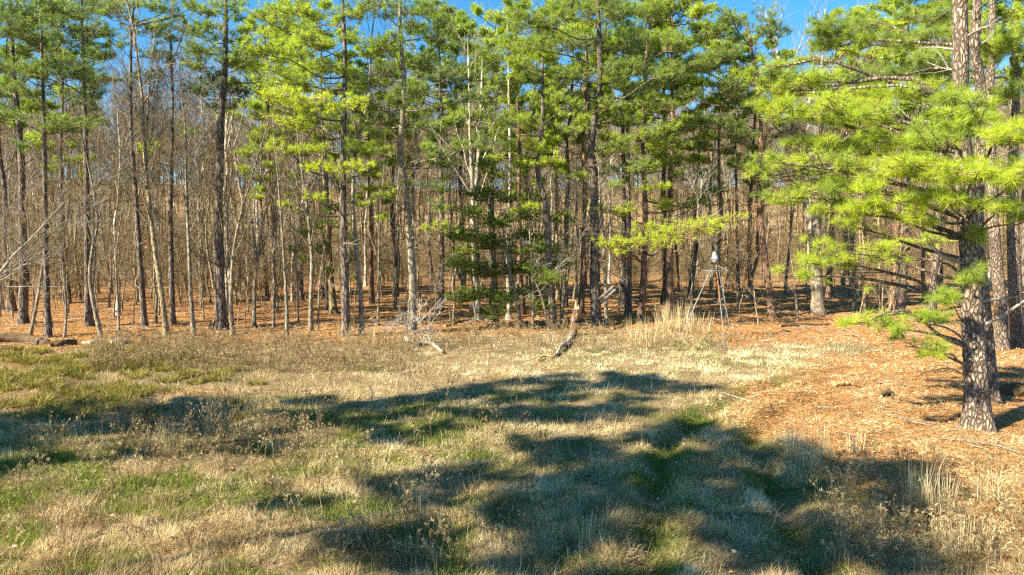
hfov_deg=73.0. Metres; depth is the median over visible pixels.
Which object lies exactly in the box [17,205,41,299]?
sapling
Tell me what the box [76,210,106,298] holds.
sapling
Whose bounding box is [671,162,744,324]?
sapling
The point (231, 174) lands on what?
bare tree
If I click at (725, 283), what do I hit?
sapling
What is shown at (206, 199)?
bare tree
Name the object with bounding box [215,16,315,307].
pine tree
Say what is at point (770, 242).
sapling
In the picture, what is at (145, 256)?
sapling
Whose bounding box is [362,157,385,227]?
bare tree
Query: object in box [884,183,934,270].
sapling
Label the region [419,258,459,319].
dead shrub
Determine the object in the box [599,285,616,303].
plank pair
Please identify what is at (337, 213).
sapling
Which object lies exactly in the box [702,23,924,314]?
pine tree
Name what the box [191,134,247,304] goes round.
sapling
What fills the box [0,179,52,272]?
sapling
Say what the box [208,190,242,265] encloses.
sapling
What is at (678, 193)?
bare tree
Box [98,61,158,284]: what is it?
bare tree
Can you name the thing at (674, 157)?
bare tree
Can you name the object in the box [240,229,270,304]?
sapling
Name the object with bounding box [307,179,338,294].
sapling
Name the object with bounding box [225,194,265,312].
sapling
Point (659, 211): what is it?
bare tree
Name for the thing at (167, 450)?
broomsedge clump
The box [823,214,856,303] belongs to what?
sapling
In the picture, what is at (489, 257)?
sapling
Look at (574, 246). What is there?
sapling
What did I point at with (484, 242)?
cedar tree
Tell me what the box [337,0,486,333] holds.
pine tree
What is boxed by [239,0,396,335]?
pine tree
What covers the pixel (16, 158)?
bare tree
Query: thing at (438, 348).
fallen log
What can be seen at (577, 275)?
bare tree
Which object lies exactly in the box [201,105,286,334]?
bare tree
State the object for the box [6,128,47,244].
bare tree
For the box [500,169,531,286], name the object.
sapling
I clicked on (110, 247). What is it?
sapling
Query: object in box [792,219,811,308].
sapling
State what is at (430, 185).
bare tree
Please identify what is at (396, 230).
sapling
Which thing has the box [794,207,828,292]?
sapling
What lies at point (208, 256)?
bare tree
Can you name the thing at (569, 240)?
sapling
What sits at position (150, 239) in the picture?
sapling
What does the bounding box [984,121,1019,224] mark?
bare tree
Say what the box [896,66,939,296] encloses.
bare tree
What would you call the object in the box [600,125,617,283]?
bare tree
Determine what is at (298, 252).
sapling
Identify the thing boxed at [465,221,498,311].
sapling
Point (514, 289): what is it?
bare tree
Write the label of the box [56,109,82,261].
bare tree
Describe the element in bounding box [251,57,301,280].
bare tree
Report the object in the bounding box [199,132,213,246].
bare tree
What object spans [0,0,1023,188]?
sky
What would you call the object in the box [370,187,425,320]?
sapling
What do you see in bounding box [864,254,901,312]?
sapling
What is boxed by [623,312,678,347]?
broomsedge clump
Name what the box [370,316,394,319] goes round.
fallen branch
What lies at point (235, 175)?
bare tree
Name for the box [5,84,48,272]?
bare tree
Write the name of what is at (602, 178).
bare tree
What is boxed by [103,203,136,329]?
sapling
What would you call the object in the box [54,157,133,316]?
sapling
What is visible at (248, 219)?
sapling
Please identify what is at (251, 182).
bare tree
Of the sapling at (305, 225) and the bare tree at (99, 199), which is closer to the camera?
the sapling at (305, 225)
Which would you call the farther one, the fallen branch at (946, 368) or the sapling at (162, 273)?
the sapling at (162, 273)
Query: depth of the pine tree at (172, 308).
32.37 m
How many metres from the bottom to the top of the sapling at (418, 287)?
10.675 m
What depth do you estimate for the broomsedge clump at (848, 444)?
13.09 m
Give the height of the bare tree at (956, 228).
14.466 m
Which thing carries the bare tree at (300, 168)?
on the ground at (694, 376)
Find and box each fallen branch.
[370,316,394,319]
[444,319,470,326]
[449,318,480,326]
[612,321,645,328]
[779,324,830,326]
[919,364,962,375]
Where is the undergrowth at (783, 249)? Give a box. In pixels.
[0,208,1020,306]
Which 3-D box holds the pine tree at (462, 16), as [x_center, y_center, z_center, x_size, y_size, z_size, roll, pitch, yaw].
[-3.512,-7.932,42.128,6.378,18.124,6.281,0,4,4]
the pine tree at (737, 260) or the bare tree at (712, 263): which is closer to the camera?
the pine tree at (737, 260)
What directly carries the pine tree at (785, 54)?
on the ground at (694, 376)
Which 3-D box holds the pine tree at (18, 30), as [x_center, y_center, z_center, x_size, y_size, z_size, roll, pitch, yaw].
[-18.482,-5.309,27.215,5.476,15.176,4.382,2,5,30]
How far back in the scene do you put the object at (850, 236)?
48.10 m
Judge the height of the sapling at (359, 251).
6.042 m
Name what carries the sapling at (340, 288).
on the ground at (694, 376)
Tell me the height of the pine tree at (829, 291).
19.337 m
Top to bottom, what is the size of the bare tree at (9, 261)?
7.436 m
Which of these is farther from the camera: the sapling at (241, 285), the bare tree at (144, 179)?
the bare tree at (144, 179)
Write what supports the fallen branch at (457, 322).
on the ground at (694, 376)
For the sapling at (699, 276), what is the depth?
35.04 m
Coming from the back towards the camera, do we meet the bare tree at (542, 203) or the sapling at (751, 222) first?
the bare tree at (542, 203)
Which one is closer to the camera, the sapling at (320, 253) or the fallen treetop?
the fallen treetop
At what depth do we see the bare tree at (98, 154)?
59.15 m
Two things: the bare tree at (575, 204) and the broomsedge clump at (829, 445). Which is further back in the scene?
the bare tree at (575, 204)
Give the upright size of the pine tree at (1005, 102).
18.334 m
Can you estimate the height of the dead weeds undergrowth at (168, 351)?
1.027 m
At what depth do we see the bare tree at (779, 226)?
61.69 m
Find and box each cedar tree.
[285,144,360,314]
[441,156,579,325]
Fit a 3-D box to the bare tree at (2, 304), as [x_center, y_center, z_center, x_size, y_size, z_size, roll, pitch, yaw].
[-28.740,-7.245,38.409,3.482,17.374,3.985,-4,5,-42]
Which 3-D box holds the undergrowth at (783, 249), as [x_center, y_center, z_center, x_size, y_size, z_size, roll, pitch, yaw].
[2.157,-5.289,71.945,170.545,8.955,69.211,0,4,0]
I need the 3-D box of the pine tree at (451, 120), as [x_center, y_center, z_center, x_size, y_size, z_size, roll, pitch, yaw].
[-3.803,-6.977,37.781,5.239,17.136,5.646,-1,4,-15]
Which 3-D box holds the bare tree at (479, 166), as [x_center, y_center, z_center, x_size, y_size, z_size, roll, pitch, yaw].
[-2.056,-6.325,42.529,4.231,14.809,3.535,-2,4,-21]
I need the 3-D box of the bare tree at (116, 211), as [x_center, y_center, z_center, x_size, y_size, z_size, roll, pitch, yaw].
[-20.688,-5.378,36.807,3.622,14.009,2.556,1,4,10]
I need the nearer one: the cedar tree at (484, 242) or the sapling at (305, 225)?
the cedar tree at (484, 242)
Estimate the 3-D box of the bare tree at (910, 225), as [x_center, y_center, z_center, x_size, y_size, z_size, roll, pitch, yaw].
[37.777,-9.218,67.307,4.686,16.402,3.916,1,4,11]
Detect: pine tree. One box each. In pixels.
[0,0,66,323]
[0,0,110,337]
[0,5,53,312]
[9,0,124,303]
[22,0,130,326]
[95,0,197,327]
[135,28,198,324]
[168,0,275,330]
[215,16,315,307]
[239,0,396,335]
[243,0,352,300]
[267,0,375,309]
[328,43,404,303]
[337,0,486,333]
[347,43,433,296]
[394,0,493,312]
[407,9,502,296]
[449,1,532,307]
[456,25,544,319]
[472,0,567,314]
[487,40,592,329]
[497,0,691,326]
[521,0,621,306]
[531,0,642,314]
[576,0,692,307]
[588,0,749,320]
[595,18,657,315]
[615,0,725,304]
[620,0,734,311]
[674,0,804,318]
[676,18,767,303]
[702,23,924,314]
[705,55,759,307]
[717,33,806,298]
[730,0,1023,433]
[793,4,889,296]
[801,0,1023,405]
[822,5,913,298]
[834,0,972,316]
[869,0,1023,323]
[885,0,1023,350]
[980,0,1023,295]
[982,0,1023,347]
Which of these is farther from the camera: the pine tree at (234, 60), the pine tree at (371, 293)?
the pine tree at (371, 293)
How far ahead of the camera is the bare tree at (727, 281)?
52.32 m
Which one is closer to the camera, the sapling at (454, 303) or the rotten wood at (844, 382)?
the rotten wood at (844, 382)
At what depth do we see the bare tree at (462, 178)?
66.27 m
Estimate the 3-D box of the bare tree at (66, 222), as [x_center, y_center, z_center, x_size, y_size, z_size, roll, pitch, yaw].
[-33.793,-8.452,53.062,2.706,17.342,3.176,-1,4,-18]
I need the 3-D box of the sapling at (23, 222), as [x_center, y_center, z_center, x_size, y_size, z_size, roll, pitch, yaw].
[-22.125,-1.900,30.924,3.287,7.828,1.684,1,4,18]
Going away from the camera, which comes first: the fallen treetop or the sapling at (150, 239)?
the fallen treetop
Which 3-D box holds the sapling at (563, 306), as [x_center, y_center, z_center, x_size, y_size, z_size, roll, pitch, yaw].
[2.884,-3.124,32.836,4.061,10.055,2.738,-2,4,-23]
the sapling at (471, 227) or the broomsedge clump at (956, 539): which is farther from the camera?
the sapling at (471, 227)
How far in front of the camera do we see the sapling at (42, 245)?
44.25 m
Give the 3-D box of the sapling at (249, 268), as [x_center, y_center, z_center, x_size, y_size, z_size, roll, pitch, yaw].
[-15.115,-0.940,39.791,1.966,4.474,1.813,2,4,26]
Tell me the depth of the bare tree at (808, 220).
43.50 m
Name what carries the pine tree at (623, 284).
on the ground at (694, 376)
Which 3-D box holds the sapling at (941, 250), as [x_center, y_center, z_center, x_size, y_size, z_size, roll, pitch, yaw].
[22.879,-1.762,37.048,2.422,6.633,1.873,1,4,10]
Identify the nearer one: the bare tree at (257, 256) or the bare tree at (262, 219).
the bare tree at (257, 256)
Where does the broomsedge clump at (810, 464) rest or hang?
on the ground at (694, 376)
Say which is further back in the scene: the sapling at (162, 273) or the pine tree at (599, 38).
the sapling at (162, 273)
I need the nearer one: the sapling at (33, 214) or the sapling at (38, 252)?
the sapling at (38, 252)
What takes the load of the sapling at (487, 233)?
on the ground at (694, 376)
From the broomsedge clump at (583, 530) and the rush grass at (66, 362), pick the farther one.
the rush grass at (66, 362)
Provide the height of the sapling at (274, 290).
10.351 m
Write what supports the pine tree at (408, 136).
on the ground at (694, 376)
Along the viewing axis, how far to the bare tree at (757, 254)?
47.43 m
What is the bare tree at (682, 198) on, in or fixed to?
on the ground at (694, 376)
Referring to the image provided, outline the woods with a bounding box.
[0,38,1023,269]
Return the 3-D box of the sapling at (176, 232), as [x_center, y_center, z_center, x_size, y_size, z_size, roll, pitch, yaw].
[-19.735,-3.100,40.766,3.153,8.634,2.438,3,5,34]
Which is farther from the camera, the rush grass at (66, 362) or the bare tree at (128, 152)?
the bare tree at (128, 152)
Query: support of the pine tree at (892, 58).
on the ground at (694, 376)
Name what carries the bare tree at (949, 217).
on the ground at (694, 376)
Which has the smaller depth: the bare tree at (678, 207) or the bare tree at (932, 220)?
the bare tree at (678, 207)
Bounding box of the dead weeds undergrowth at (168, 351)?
[0,317,1023,574]
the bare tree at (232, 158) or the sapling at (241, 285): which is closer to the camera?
the sapling at (241, 285)
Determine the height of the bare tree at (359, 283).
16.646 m
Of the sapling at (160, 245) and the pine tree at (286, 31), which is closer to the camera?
the pine tree at (286, 31)
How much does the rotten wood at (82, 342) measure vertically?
0.266 m
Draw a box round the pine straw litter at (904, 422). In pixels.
[0,280,1023,572]
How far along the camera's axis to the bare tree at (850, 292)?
47.42 m
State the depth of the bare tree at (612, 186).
61.25 m
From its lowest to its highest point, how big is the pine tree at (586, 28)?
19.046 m
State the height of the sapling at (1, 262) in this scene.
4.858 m
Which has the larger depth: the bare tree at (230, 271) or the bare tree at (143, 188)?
the bare tree at (143, 188)
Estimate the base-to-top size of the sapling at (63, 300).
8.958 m
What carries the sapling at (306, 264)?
on the ground at (694, 376)
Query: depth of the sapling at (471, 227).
33.38 m
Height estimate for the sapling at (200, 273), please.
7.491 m
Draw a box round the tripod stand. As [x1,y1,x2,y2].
[682,251,730,340]
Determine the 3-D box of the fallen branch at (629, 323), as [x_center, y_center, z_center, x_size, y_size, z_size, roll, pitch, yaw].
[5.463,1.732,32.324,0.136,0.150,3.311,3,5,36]
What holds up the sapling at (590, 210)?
on the ground at (694, 376)
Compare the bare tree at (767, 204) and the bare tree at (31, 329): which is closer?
the bare tree at (31, 329)
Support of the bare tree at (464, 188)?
on the ground at (694, 376)
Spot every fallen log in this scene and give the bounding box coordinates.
[0,332,50,345]
[50,339,77,346]
[405,337,443,352]
[999,382,1023,397]
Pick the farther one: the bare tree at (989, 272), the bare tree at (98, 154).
the bare tree at (98, 154)
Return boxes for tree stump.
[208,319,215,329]
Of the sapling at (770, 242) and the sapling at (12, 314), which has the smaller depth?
the sapling at (12, 314)
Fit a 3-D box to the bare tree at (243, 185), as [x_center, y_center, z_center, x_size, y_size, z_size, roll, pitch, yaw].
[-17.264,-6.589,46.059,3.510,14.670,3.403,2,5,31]
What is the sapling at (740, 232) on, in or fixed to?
on the ground at (694, 376)
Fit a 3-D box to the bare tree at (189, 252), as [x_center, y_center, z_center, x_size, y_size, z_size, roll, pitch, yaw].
[-13.348,-4.162,28.397,3.244,12.764,3.500,-4,5,-43]
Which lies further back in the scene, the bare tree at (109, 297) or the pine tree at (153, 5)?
the bare tree at (109, 297)
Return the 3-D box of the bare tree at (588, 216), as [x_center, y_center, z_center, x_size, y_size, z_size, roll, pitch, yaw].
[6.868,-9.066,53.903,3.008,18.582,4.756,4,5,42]
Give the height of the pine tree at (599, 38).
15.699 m
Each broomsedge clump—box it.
[90,368,119,384]
[131,428,168,453]
[150,415,186,457]
[334,318,357,345]
[363,323,382,347]
[555,507,618,548]
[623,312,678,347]
[653,300,691,331]
[681,312,713,333]
[772,422,816,463]
[789,425,828,476]
[817,426,850,459]
[836,427,871,453]
[892,453,943,510]
[911,502,1012,563]
[916,466,961,520]
[963,461,1023,504]
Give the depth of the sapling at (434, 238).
33.54 m
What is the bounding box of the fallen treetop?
[368,293,449,347]
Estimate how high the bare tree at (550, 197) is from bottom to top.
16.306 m
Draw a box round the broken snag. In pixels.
[536,302,579,360]
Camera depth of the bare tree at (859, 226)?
66.09 m
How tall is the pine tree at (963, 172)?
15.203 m
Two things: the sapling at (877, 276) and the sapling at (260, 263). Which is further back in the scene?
the sapling at (260, 263)
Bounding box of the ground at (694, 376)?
[0,178,1023,574]
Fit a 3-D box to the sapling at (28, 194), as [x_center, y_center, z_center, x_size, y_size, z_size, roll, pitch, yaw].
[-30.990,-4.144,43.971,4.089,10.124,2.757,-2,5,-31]
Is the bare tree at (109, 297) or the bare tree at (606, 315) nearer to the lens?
the bare tree at (606, 315)
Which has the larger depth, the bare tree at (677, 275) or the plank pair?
the bare tree at (677, 275)
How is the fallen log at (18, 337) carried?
on the ground at (694, 376)
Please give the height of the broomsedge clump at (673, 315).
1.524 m
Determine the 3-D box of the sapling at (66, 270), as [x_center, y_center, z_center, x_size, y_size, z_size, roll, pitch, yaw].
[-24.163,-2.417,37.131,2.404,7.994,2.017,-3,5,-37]
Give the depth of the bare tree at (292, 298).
42.45 m
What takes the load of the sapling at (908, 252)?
on the ground at (694, 376)
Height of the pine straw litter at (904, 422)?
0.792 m
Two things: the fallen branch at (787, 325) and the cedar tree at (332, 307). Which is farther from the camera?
the cedar tree at (332, 307)
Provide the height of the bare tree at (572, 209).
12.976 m
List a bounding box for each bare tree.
[0,59,31,287]
[0,61,31,309]
[0,74,49,270]
[0,106,26,295]
[0,114,50,219]
[0,126,80,335]
[0,152,116,296]
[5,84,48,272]
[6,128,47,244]
[14,83,56,240]
[18,42,142,338]
[26,173,83,337]
[53,75,81,287]
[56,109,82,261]
[63,98,113,299]
[64,99,113,293]
[66,0,194,334]
[68,131,122,292]
[70,148,110,217]
[76,98,123,281]
[81,112,135,307]
[84,147,139,333]
[86,55,149,315]
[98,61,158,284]
[111,120,166,237]
[113,12,185,275]
[113,170,130,248]
[119,91,183,301]
[134,26,239,335]
[144,135,166,267]
[145,117,164,231]
[160,127,239,302]
[161,35,232,296]
[162,137,182,245]
[179,109,213,211]
[194,0,259,315]
[198,45,256,285]
[199,23,253,294]
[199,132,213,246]
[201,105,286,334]
[209,63,245,309]
[212,123,242,205]
[229,97,262,297]
[234,94,265,233]
[234,126,304,326]
[237,71,279,276]
[239,101,298,341]
[242,115,270,295]
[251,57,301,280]
[253,67,352,330]
[263,102,288,278]
[264,95,293,273]
[275,106,312,302]
[285,132,317,263]
[286,24,349,297]
[292,132,318,202]
[294,0,402,335]
[305,80,359,294]
[346,169,365,218]
[348,95,405,324]
[352,123,384,276]
[357,131,386,286]
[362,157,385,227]
[372,55,444,309]
[375,113,421,211]
[387,0,448,234]
[412,2,516,319]
[418,99,435,282]
[424,118,443,260]
[425,52,473,284]
[429,166,451,266]
[433,100,486,284]
[446,60,504,208]
[448,94,469,277]
[450,130,497,273]
[453,134,486,289]
[456,74,513,200]
[459,45,501,312]
[479,150,506,256]
[480,149,523,327]
[496,49,527,291]
[499,19,539,299]
[509,162,549,329]
[512,113,564,304]
[525,83,575,286]
[530,122,564,284]
[538,63,576,299]
[539,89,577,267]
[541,156,565,238]
[558,176,581,257]
[563,140,581,271]
[565,230,584,319]
[569,10,617,269]
[576,68,612,287]
[577,111,649,325]
[587,130,618,203]
[595,128,634,246]
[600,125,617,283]
[635,76,690,233]
[640,168,661,269]
[647,167,672,269]
[653,176,680,269]
[657,108,691,291]
[661,92,699,254]
[667,60,739,313]
[673,137,686,257]
[673,166,691,245]
[683,129,721,276]
[685,47,713,297]
[693,72,742,292]
[709,141,721,272]
[710,105,741,289]
[741,130,791,283]
[743,125,768,279]
[752,92,780,276]
[757,0,851,299]
[760,133,778,266]
[764,156,796,279]
[773,229,806,319]
[778,97,820,293]
[788,92,824,282]
[791,11,875,309]
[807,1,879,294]
[817,124,827,246]
[823,104,852,295]
[831,78,873,313]
[840,84,887,291]
[856,158,870,258]
[873,144,904,279]
[876,134,915,274]
[881,82,935,254]
[888,21,926,314]
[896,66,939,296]
[913,102,943,303]
[926,38,951,294]
[926,105,939,268]
[943,139,950,251]
[950,154,957,276]
[973,63,1009,285]
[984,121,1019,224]
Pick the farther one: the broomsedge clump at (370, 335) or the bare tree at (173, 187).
the bare tree at (173, 187)
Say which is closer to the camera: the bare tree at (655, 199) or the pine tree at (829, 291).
the pine tree at (829, 291)
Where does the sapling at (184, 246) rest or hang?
on the ground at (694, 376)
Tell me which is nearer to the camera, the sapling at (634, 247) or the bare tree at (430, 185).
the sapling at (634, 247)
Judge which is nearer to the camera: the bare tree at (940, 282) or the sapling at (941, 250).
the sapling at (941, 250)
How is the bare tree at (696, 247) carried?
on the ground at (694, 376)
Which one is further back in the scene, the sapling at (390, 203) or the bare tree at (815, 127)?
the bare tree at (815, 127)
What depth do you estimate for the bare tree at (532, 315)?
31.12 m
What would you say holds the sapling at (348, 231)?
on the ground at (694, 376)
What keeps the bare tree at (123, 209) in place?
on the ground at (694, 376)
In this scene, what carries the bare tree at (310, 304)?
on the ground at (694, 376)
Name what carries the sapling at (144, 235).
on the ground at (694, 376)
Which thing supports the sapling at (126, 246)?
on the ground at (694, 376)
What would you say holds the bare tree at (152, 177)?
on the ground at (694, 376)
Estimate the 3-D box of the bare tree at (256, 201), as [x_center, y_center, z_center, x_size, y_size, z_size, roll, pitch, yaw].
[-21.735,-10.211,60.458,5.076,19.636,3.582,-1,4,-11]
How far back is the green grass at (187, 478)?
11.13 m
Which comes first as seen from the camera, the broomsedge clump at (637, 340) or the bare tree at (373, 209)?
the broomsedge clump at (637, 340)
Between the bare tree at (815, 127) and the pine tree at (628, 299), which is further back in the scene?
the bare tree at (815, 127)
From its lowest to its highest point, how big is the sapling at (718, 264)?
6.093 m
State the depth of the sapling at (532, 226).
46.69 m
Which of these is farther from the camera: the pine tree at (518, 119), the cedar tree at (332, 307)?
the cedar tree at (332, 307)
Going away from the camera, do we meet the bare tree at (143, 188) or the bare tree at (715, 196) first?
the bare tree at (143, 188)
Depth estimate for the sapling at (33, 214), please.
43.22 m
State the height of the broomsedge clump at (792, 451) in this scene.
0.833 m
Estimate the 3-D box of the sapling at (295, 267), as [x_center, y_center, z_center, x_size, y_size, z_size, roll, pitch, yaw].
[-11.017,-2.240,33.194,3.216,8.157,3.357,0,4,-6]
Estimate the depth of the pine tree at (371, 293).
41.41 m
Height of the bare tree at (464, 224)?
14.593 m
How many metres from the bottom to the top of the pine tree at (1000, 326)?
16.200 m
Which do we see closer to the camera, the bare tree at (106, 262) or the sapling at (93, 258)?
the sapling at (93, 258)
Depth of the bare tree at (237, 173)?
47.74 m
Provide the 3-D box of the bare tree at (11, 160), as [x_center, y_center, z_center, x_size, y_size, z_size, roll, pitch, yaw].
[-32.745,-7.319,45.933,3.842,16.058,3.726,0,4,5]
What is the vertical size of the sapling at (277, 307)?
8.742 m
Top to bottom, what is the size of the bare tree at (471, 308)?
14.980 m
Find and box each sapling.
[0,147,55,295]
[0,156,56,325]
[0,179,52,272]
[0,185,30,317]
[0,200,16,316]
[0,258,25,325]
[1,151,60,315]
[1,171,57,272]
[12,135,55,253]
[13,252,49,318]
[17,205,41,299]
[23,205,67,327]
[27,201,56,284]
[28,150,83,307]
[29,198,71,297]
[35,171,82,312]
[36,212,66,308]
[54,134,126,290]
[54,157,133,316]
[70,205,122,312]
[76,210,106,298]
[79,157,160,324]
[94,206,129,290]
[97,147,134,288]
[98,132,156,299]
[99,185,155,309]
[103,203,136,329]
[108,102,185,323]
[118,218,150,304]
[125,226,152,284]
[127,189,184,315]
[133,171,167,299]
[140,189,165,252]
[145,243,174,299]
[148,216,167,309]
[155,163,199,303]
[156,212,205,311]
[162,230,185,299]
[167,176,231,318]
[167,202,210,292]
[174,137,215,307]
[182,138,214,302]
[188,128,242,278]
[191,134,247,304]
[192,251,210,297]
[198,165,248,291]
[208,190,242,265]
[215,240,255,329]
[224,161,271,307]
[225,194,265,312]
[234,223,264,324]
[234,237,262,307]
[238,101,318,327]
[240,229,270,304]
[248,160,315,321]
[249,157,306,310]
[274,198,319,311]
[286,178,327,314]
[295,193,339,276]
[299,232,325,282]
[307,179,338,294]
[307,197,323,296]
[322,173,374,287]
[327,178,367,296]
[333,251,364,325]
[338,207,375,304]
[360,157,399,297]
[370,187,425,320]
[374,243,393,302]
[384,180,421,289]
[391,126,428,304]
[417,118,478,325]
[424,169,463,320]
[425,198,453,280]
[448,163,490,322]
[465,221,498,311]
[479,178,502,301]
[479,225,510,290]
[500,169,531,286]
[516,179,550,273]
[530,183,589,325]
[535,203,560,293]
[537,116,613,323]
[552,152,635,276]
[560,213,589,286]
[569,145,598,299]
[602,166,639,312]
[605,208,640,270]
[632,201,673,301]
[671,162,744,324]
[688,245,717,316]
[708,199,751,319]
[711,213,731,293]
[711,252,735,309]
[723,195,768,317]
[726,205,784,325]
[755,203,776,292]
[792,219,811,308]
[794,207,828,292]
[822,197,864,297]
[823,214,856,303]
[843,219,888,314]
[857,219,913,326]
[864,179,924,307]
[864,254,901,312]
[875,222,920,310]
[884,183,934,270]
[913,208,958,284]
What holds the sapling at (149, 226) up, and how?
on the ground at (694, 376)
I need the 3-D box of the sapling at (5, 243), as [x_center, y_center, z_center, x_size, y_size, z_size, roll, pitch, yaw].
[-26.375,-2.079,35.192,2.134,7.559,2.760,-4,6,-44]
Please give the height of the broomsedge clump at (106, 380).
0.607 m
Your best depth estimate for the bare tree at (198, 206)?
45.29 m
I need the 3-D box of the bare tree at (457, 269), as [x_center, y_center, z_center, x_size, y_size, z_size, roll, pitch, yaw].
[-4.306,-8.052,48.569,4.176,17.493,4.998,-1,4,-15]
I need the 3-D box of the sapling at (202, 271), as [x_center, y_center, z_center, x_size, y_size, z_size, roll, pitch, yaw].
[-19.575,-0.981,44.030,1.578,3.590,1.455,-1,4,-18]
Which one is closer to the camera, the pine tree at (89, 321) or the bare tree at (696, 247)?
the pine tree at (89, 321)
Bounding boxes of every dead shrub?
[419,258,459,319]
[502,237,573,329]
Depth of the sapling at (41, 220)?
40.30 m
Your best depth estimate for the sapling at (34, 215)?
35.24 m
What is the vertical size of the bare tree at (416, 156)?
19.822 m
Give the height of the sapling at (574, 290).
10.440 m
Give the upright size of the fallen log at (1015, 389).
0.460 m
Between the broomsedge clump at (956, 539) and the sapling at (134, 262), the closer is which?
the broomsedge clump at (956, 539)
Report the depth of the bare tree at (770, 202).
56.23 m
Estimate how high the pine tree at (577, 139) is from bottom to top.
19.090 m
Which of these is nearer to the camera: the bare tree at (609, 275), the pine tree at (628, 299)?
the pine tree at (628, 299)
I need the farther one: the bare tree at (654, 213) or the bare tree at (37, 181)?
the bare tree at (654, 213)
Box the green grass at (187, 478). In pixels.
[0,331,1009,574]
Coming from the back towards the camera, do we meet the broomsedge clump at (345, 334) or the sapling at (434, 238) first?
the sapling at (434, 238)
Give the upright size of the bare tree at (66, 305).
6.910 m
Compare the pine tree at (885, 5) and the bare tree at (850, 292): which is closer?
the pine tree at (885, 5)
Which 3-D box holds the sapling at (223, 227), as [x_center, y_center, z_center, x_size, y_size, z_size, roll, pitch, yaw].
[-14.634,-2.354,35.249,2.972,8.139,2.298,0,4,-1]
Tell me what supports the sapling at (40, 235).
on the ground at (694, 376)
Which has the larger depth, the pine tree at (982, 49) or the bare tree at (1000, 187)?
the bare tree at (1000, 187)
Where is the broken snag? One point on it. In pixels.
(575, 314)
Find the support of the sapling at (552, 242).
on the ground at (694, 376)
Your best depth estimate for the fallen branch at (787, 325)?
31.86 m
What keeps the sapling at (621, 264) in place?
on the ground at (694, 376)
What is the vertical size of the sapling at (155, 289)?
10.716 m
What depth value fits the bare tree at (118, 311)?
28.85 m
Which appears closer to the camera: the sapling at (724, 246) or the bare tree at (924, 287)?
the bare tree at (924, 287)
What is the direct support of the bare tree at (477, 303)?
on the ground at (694, 376)
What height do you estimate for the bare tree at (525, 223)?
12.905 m
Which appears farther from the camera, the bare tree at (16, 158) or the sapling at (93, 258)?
the bare tree at (16, 158)
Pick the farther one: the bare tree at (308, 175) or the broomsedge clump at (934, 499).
the bare tree at (308, 175)
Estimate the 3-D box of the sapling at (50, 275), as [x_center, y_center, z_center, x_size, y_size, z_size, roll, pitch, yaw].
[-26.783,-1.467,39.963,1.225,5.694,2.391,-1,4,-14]
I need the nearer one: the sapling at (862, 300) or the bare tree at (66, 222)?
the sapling at (862, 300)
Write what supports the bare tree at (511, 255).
on the ground at (694, 376)
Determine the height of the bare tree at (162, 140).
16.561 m
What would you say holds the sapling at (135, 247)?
on the ground at (694, 376)
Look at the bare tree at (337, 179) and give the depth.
43.60 m
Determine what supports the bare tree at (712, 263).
on the ground at (694, 376)
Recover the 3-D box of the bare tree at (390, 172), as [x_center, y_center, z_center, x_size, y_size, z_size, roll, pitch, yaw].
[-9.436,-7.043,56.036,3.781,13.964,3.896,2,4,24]
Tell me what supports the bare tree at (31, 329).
on the ground at (694, 376)
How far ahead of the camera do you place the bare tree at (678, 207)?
62.96 m
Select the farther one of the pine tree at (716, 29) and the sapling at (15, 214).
the sapling at (15, 214)
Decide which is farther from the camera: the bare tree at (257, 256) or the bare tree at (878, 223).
the bare tree at (878, 223)
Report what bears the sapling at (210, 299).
on the ground at (694, 376)
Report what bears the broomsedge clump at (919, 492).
on the ground at (694, 376)
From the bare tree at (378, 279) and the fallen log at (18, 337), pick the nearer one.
the fallen log at (18, 337)
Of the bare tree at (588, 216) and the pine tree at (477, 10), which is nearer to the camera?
the pine tree at (477, 10)
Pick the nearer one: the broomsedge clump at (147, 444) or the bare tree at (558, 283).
the broomsedge clump at (147, 444)
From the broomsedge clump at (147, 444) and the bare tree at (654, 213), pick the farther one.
the bare tree at (654, 213)
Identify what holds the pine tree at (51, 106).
on the ground at (694, 376)
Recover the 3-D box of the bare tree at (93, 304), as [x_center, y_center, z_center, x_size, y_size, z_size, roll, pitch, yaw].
[-17.219,-4.006,28.068,3.555,12.536,3.672,1,4,19]
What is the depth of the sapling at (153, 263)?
39.07 m
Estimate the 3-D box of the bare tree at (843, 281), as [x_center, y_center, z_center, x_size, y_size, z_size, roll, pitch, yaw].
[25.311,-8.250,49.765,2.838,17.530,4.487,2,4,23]
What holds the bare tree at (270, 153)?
on the ground at (694, 376)
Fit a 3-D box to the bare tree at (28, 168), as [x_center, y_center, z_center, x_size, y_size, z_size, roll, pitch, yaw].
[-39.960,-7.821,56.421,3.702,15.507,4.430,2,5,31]
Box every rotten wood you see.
[81,339,98,343]
[832,380,859,386]
[879,389,896,397]
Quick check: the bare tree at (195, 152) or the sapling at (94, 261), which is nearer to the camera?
the sapling at (94, 261)
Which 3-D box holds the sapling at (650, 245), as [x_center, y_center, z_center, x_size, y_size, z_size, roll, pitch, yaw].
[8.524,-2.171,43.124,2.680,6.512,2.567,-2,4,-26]
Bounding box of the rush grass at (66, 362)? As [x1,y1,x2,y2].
[0,341,267,431]
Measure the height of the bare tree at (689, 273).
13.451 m
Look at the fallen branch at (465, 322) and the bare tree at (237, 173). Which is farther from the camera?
the bare tree at (237, 173)

